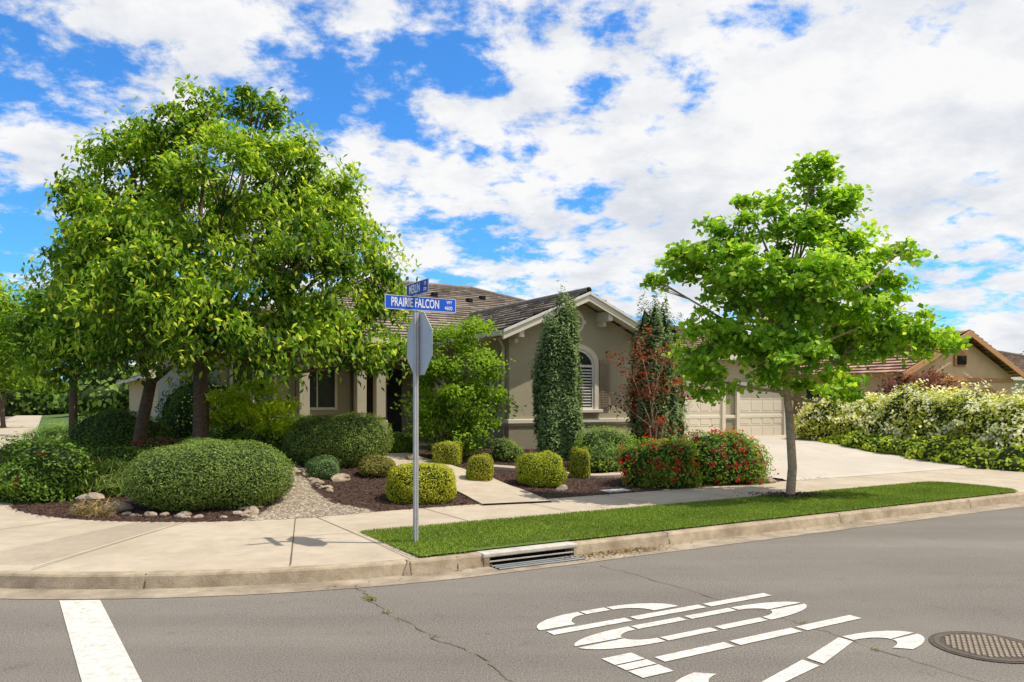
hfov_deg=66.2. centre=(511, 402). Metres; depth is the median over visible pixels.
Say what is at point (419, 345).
street sign post
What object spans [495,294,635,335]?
roof tiles
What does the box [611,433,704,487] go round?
red flowering shrub
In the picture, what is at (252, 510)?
garden rocks
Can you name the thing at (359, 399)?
porch column
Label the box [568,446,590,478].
boxwood shrub
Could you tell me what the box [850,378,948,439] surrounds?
flowering hedge
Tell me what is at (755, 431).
panel
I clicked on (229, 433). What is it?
shrub
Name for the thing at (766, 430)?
panel
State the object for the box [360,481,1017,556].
lawn strip
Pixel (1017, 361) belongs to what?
roof tiles
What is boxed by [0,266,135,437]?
street tree
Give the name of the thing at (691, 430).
panel
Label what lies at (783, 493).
tree mulch
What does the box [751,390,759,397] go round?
panel
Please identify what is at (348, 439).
mounded shrub
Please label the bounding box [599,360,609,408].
shutter
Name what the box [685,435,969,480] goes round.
driveway
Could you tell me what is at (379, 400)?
porch column
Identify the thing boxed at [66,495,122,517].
dry grass clump
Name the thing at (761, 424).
garage door
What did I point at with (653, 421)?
purple leaf tree
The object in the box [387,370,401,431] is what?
sidelight
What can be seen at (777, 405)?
panel
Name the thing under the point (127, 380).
fascia
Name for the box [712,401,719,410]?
panel
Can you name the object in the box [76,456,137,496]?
grass clump
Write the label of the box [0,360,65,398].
street tree
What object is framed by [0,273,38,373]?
street tree
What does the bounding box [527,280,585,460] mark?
columnar cypress
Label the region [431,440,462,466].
boxwood shrub
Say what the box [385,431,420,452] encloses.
shrub
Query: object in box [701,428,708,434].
panel
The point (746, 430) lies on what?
panel
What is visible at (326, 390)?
window glass
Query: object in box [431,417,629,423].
belt course
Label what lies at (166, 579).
kerb
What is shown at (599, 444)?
feathery shrub
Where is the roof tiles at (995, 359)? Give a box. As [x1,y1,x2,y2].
[849,330,1020,376]
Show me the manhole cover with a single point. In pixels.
(994, 647)
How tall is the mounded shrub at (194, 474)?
1.155 m
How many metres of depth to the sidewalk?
10.64 m
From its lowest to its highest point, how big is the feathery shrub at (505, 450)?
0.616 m
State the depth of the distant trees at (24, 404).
106.29 m
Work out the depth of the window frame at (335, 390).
24.08 m
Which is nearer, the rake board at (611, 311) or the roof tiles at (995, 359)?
the rake board at (611, 311)
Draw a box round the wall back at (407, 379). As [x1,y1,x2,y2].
[350,360,420,439]
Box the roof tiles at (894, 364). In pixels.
[793,329,969,373]
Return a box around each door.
[366,369,381,419]
[683,386,720,437]
[740,387,782,435]
[979,391,999,401]
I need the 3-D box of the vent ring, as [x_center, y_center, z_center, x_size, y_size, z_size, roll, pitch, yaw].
[1.764,-2.320,22.564,0.657,0.720,0.432,0,0,0]
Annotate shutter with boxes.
[492,351,499,409]
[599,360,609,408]
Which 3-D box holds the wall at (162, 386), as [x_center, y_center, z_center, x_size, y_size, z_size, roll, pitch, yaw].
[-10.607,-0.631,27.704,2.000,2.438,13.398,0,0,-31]
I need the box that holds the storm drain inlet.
[474,541,584,569]
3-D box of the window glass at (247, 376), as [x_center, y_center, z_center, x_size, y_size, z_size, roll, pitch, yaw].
[-7.222,-0.475,21.898,0.965,1.250,0.594,0,0,0]
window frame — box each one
[229,361,232,388]
[316,366,317,406]
[335,365,336,409]
[578,349,593,408]
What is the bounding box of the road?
[0,416,1023,681]
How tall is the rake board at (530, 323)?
1.438 m
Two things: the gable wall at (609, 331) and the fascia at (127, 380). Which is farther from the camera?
the fascia at (127, 380)
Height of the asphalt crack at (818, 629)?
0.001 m
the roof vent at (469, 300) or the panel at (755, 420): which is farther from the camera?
the roof vent at (469, 300)
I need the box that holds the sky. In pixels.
[0,0,1023,380]
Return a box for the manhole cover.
[929,631,1023,662]
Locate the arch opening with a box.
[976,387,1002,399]
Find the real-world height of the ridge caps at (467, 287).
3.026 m
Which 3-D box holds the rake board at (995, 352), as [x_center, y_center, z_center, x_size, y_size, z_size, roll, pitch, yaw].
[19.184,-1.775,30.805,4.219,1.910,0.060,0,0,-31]
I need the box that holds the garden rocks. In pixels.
[74,450,776,518]
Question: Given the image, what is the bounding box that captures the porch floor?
[419,440,432,445]
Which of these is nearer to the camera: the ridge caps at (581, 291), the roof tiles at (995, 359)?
the ridge caps at (581, 291)
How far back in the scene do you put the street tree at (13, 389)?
70.35 m
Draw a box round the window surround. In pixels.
[578,344,598,408]
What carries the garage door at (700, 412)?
attached to the wall at (733, 370)
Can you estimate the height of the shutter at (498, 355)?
1.650 m
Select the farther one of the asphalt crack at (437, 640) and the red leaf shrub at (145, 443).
the red leaf shrub at (145, 443)
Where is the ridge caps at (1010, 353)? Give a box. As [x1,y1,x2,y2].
[997,350,1023,355]
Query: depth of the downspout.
21.63 m
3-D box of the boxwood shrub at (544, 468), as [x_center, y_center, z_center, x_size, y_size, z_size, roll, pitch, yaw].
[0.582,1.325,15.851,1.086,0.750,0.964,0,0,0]
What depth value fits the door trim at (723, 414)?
28.81 m
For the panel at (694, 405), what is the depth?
28.11 m
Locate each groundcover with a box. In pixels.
[818,430,851,443]
[839,430,874,448]
[857,433,895,451]
[879,433,921,454]
[897,436,936,459]
[915,434,958,462]
[946,438,991,466]
[969,443,998,469]
[991,438,1023,471]
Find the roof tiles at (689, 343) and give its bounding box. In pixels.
[624,328,734,354]
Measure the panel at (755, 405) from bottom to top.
0.350 m
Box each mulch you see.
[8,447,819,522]
[734,491,846,498]
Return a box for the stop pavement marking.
[537,593,924,681]
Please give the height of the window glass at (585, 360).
1.650 m
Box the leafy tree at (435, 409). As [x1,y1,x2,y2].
[390,311,526,458]
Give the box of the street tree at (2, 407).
[0,370,54,427]
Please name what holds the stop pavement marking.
on the road
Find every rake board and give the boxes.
[502,295,589,338]
[589,295,637,330]
[902,330,970,378]
[971,330,1023,377]
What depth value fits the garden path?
17.24 m
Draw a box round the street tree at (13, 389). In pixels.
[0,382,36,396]
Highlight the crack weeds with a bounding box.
[362,595,884,649]
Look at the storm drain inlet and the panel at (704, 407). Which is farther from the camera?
the panel at (704, 407)
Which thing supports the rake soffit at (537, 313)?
attached to the gable wall at (609, 331)
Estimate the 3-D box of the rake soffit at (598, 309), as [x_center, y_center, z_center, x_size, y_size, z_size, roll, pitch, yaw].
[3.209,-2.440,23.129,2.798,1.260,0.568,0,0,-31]
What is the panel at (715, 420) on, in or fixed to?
attached to the garage door at (700, 412)
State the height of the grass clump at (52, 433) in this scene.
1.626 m
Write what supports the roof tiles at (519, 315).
attached to the roof tiles at (460, 295)
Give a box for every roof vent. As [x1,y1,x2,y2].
[431,292,437,296]
[465,298,472,302]
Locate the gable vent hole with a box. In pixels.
[957,356,966,364]
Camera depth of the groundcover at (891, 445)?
23.10 m
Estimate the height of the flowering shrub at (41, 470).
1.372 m
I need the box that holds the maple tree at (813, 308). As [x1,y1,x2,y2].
[639,149,972,495]
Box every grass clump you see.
[4,418,68,444]
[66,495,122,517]
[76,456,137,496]
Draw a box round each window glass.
[233,362,272,403]
[310,366,334,406]
[476,356,489,407]
[577,352,591,406]
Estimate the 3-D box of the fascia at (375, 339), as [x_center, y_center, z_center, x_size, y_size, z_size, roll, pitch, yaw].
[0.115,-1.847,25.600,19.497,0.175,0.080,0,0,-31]
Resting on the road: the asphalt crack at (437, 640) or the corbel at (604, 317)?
the asphalt crack at (437, 640)
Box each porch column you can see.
[297,361,309,415]
[354,362,365,416]
[373,363,385,417]
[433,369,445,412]
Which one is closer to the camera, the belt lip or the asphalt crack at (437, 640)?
the asphalt crack at (437, 640)
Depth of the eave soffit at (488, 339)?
21.95 m
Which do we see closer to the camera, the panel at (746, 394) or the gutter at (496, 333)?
the gutter at (496, 333)
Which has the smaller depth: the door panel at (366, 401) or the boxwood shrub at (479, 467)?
the boxwood shrub at (479, 467)
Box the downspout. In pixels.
[497,336,504,439]
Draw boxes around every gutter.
[0,416,1023,598]
[437,330,501,344]
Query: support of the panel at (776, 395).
attached to the garage door at (761, 424)
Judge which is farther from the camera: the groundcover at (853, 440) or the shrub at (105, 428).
the groundcover at (853, 440)
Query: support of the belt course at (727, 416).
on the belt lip
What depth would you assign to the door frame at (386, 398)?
26.17 m
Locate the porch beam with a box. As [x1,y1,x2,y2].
[296,342,449,359]
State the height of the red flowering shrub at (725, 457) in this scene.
1.377 m
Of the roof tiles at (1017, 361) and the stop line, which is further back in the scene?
the roof tiles at (1017, 361)
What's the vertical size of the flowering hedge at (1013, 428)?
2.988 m
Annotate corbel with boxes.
[508,330,523,338]
[597,312,612,322]
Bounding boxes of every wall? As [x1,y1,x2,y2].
[129,378,156,421]
[157,339,290,418]
[291,358,349,417]
[420,423,631,449]
[421,336,633,418]
[524,304,633,340]
[679,358,792,414]
[726,419,794,434]
[793,372,1010,432]
[898,342,1009,374]
[1011,380,1023,403]
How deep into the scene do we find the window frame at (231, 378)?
21.56 m
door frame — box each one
[353,368,353,411]
[385,366,386,419]
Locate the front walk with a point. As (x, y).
(487, 492)
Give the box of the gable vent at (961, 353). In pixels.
[953,349,966,365]
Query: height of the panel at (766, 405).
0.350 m
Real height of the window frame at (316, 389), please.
1.250 m
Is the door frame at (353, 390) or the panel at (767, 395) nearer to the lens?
the door frame at (353, 390)
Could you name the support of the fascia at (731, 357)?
attached to the soffit
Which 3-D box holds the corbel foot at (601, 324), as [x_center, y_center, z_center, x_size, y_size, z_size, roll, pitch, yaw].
[2.621,-2.274,22.948,0.250,0.135,0.320,0,0,0]
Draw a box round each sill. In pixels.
[310,407,334,409]
[580,409,602,412]
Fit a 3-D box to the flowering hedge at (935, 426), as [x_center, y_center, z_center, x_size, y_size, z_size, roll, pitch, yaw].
[13.231,0.619,23.760,3.317,2.582,3.240,0,0,0]
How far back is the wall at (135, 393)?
49.19 m
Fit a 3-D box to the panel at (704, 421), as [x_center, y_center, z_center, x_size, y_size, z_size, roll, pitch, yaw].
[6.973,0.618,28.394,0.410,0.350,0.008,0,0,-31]
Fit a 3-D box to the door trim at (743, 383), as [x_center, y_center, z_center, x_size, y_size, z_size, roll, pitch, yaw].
[9.494,-0.680,29.876,2.400,0.160,0.108,0,0,-31]
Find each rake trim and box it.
[504,292,589,331]
[590,292,639,324]
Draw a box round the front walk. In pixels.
[383,453,551,505]
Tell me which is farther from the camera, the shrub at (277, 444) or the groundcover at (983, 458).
the groundcover at (983, 458)
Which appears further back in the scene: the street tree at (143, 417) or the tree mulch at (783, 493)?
the street tree at (143, 417)
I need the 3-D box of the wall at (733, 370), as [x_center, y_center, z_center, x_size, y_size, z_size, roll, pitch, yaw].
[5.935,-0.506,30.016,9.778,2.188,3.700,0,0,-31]
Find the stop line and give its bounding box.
[59,600,141,681]
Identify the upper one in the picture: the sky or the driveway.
the sky
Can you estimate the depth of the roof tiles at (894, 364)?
29.02 m
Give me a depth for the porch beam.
23.91 m
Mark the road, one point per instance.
(932, 576)
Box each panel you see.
[366,393,367,410]
[689,401,697,410]
[689,415,697,424]
[689,428,697,436]
[701,401,708,410]
[701,419,708,423]
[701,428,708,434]
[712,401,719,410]
[712,418,719,423]
[740,388,748,397]
[740,401,748,410]
[740,414,748,423]
[740,427,748,435]
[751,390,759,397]
[751,401,759,410]
[751,414,759,422]
[751,427,759,435]
[762,391,770,397]
[762,401,770,409]
[762,414,770,422]
[762,427,770,434]
[773,389,781,397]
[773,401,781,409]
[773,414,781,422]
[773,426,781,434]
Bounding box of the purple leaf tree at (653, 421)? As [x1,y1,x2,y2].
[602,324,702,442]
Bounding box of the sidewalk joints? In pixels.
[0,442,1017,587]
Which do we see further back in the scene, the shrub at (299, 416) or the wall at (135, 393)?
the wall at (135, 393)
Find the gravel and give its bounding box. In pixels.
[243,461,370,520]
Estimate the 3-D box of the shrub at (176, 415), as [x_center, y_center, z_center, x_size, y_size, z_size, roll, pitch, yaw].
[-8.436,0.260,21.882,3.291,2.329,2.255,0,0,0]
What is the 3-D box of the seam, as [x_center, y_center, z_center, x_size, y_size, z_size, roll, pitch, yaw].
[9.487,-0.113,29.887,2.400,0.008,0.004,0,0,-31]
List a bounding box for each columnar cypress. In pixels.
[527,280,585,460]
[623,287,691,443]
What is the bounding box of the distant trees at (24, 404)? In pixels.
[4,378,78,415]
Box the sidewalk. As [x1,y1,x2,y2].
[0,415,1023,571]
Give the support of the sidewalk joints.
on the sidewalk
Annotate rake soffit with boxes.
[502,295,580,329]
[585,301,637,334]
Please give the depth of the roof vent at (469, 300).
30.37 m
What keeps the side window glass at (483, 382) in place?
attached to the wall at (518, 381)
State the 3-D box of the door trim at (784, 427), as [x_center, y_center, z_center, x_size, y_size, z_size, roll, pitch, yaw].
[10.595,0.295,30.529,0.160,2.110,0.108,0,0,-31]
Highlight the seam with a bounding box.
[740,399,782,399]
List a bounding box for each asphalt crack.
[355,586,513,681]
[601,565,984,681]
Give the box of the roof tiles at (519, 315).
[443,294,579,336]
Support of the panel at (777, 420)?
attached to the garage door at (761, 424)
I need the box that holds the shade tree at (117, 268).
[0,74,421,442]
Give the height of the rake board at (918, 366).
1.910 m
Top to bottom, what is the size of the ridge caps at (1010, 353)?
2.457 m
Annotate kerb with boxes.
[0,415,1023,588]
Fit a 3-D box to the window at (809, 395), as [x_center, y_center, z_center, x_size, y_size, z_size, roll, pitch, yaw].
[12.169,-0.050,31.098,0.654,1.100,1.057,0,0,0]
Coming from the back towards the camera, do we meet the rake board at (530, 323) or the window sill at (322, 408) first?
the window sill at (322, 408)
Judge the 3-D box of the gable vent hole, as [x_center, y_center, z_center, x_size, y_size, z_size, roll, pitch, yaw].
[17.201,-1.615,30.013,0.501,0.330,0.319,0,0,0]
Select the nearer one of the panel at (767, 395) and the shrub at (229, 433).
the shrub at (229, 433)
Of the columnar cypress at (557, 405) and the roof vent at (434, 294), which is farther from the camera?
the roof vent at (434, 294)
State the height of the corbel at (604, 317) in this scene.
0.280 m
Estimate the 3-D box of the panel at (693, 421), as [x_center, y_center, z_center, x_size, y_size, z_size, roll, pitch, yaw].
[6.500,0.618,28.113,0.410,0.350,0.008,0,0,-31]
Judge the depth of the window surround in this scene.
22.91 m
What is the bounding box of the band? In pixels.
[899,376,1012,381]
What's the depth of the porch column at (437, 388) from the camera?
24.51 m
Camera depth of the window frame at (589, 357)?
22.89 m
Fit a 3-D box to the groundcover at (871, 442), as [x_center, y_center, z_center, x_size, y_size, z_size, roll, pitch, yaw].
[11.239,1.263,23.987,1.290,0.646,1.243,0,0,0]
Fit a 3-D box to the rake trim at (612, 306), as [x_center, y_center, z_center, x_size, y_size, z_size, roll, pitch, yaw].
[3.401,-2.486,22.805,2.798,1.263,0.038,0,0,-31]
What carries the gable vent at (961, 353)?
attached to the gable wall at (979, 362)
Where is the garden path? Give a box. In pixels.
[493,465,774,477]
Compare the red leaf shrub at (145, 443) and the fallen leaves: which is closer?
the fallen leaves
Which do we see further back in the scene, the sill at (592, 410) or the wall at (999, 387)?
the wall at (999, 387)
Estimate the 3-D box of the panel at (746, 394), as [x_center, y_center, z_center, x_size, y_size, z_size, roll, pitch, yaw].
[8.714,-0.357,29.427,0.460,0.350,0.008,0,0,-31]
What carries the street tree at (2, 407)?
on the sidewalk
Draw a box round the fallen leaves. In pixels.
[328,502,1018,586]
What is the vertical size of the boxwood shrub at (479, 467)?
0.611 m
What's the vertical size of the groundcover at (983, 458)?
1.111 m
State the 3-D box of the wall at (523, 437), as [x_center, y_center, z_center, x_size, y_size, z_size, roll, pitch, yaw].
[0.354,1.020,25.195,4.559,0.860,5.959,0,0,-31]
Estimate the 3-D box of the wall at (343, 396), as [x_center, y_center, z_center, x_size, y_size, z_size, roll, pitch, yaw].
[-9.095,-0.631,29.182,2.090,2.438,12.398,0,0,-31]
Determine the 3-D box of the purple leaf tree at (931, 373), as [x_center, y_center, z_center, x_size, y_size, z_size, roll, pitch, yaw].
[14.668,0.010,27.735,3.654,2.784,2.286,0,0,0]
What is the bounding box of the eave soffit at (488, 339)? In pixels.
[437,336,507,345]
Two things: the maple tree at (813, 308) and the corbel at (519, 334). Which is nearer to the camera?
the maple tree at (813, 308)
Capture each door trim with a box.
[721,384,725,433]
[735,382,739,432]
[740,382,781,386]
[783,398,785,434]
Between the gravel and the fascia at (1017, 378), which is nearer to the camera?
the gravel
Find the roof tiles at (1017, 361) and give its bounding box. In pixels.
[992,353,1023,371]
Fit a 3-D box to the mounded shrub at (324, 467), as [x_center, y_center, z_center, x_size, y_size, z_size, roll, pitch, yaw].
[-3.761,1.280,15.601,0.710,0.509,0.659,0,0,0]
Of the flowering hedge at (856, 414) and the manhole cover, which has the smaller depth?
the manhole cover
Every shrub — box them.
[0,426,102,503]
[60,406,175,454]
[85,446,150,474]
[118,437,297,511]
[131,435,187,452]
[154,375,261,439]
[190,412,271,441]
[225,429,292,459]
[272,413,318,426]
[282,410,394,466]
[304,455,339,478]
[357,454,395,476]
[384,462,457,503]
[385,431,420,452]
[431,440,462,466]
[465,453,493,480]
[490,437,525,461]
[514,450,567,486]
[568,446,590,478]
[575,420,637,472]
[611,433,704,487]
[676,425,780,485]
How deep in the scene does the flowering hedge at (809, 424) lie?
26.29 m
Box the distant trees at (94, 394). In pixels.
[47,360,156,415]
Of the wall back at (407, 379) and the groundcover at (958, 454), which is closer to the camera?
the groundcover at (958, 454)
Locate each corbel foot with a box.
[509,338,517,343]
[597,322,605,326]
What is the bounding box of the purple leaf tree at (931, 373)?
[874,363,983,395]
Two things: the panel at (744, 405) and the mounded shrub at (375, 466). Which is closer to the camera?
the mounded shrub at (375, 466)
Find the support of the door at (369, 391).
attached to the wall back at (407, 379)
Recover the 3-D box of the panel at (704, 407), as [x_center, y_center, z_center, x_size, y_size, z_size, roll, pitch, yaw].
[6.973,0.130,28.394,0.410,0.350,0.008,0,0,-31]
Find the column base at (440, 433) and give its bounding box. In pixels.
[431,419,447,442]
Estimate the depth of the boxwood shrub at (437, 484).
13.34 m
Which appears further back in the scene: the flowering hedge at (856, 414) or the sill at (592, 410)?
the flowering hedge at (856, 414)
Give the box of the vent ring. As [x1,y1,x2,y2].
[571,310,583,331]
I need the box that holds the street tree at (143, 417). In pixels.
[34,278,212,446]
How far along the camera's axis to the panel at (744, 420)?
29.42 m
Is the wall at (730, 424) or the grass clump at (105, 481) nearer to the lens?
the grass clump at (105, 481)
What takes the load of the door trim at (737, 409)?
attached to the wall at (733, 370)
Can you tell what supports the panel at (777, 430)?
attached to the garage door at (761, 424)
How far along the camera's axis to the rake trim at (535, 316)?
21.14 m
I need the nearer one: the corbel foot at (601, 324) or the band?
the corbel foot at (601, 324)
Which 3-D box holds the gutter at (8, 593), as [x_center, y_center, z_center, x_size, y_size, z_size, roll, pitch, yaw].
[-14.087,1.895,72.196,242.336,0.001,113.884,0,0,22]
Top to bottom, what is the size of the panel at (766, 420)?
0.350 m
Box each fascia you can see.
[117,375,142,384]
[277,335,436,344]
[682,353,778,360]
[1011,377,1023,379]
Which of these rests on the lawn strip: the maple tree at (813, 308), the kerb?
the maple tree at (813, 308)
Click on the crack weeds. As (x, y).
(371, 597)
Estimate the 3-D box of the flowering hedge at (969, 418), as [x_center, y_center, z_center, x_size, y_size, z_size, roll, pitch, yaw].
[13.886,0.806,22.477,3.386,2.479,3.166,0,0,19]
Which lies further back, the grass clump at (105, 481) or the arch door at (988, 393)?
the arch door at (988, 393)
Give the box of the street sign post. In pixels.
[385,278,455,542]
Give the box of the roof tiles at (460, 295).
[257,281,519,337]
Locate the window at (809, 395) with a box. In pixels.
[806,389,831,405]
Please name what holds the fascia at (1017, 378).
attached to the soffit
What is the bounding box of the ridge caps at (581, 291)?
[468,287,591,315]
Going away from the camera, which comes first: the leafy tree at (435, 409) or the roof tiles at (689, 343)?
the leafy tree at (435, 409)
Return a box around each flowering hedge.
[794,393,879,440]
[820,392,894,439]
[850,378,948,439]
[901,381,998,440]
[931,388,1023,447]
[979,383,1023,451]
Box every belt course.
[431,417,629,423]
[684,414,796,418]
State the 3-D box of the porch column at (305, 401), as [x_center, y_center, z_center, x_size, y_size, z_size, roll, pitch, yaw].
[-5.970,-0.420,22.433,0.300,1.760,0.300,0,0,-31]
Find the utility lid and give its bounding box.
[600,488,630,492]
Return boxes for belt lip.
[484,422,628,425]
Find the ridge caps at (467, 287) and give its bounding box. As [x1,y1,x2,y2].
[260,279,524,309]
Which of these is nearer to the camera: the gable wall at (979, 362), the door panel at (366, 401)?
the door panel at (366, 401)
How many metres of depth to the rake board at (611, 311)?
22.54 m
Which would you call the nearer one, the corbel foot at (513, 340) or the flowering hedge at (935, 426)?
the corbel foot at (513, 340)

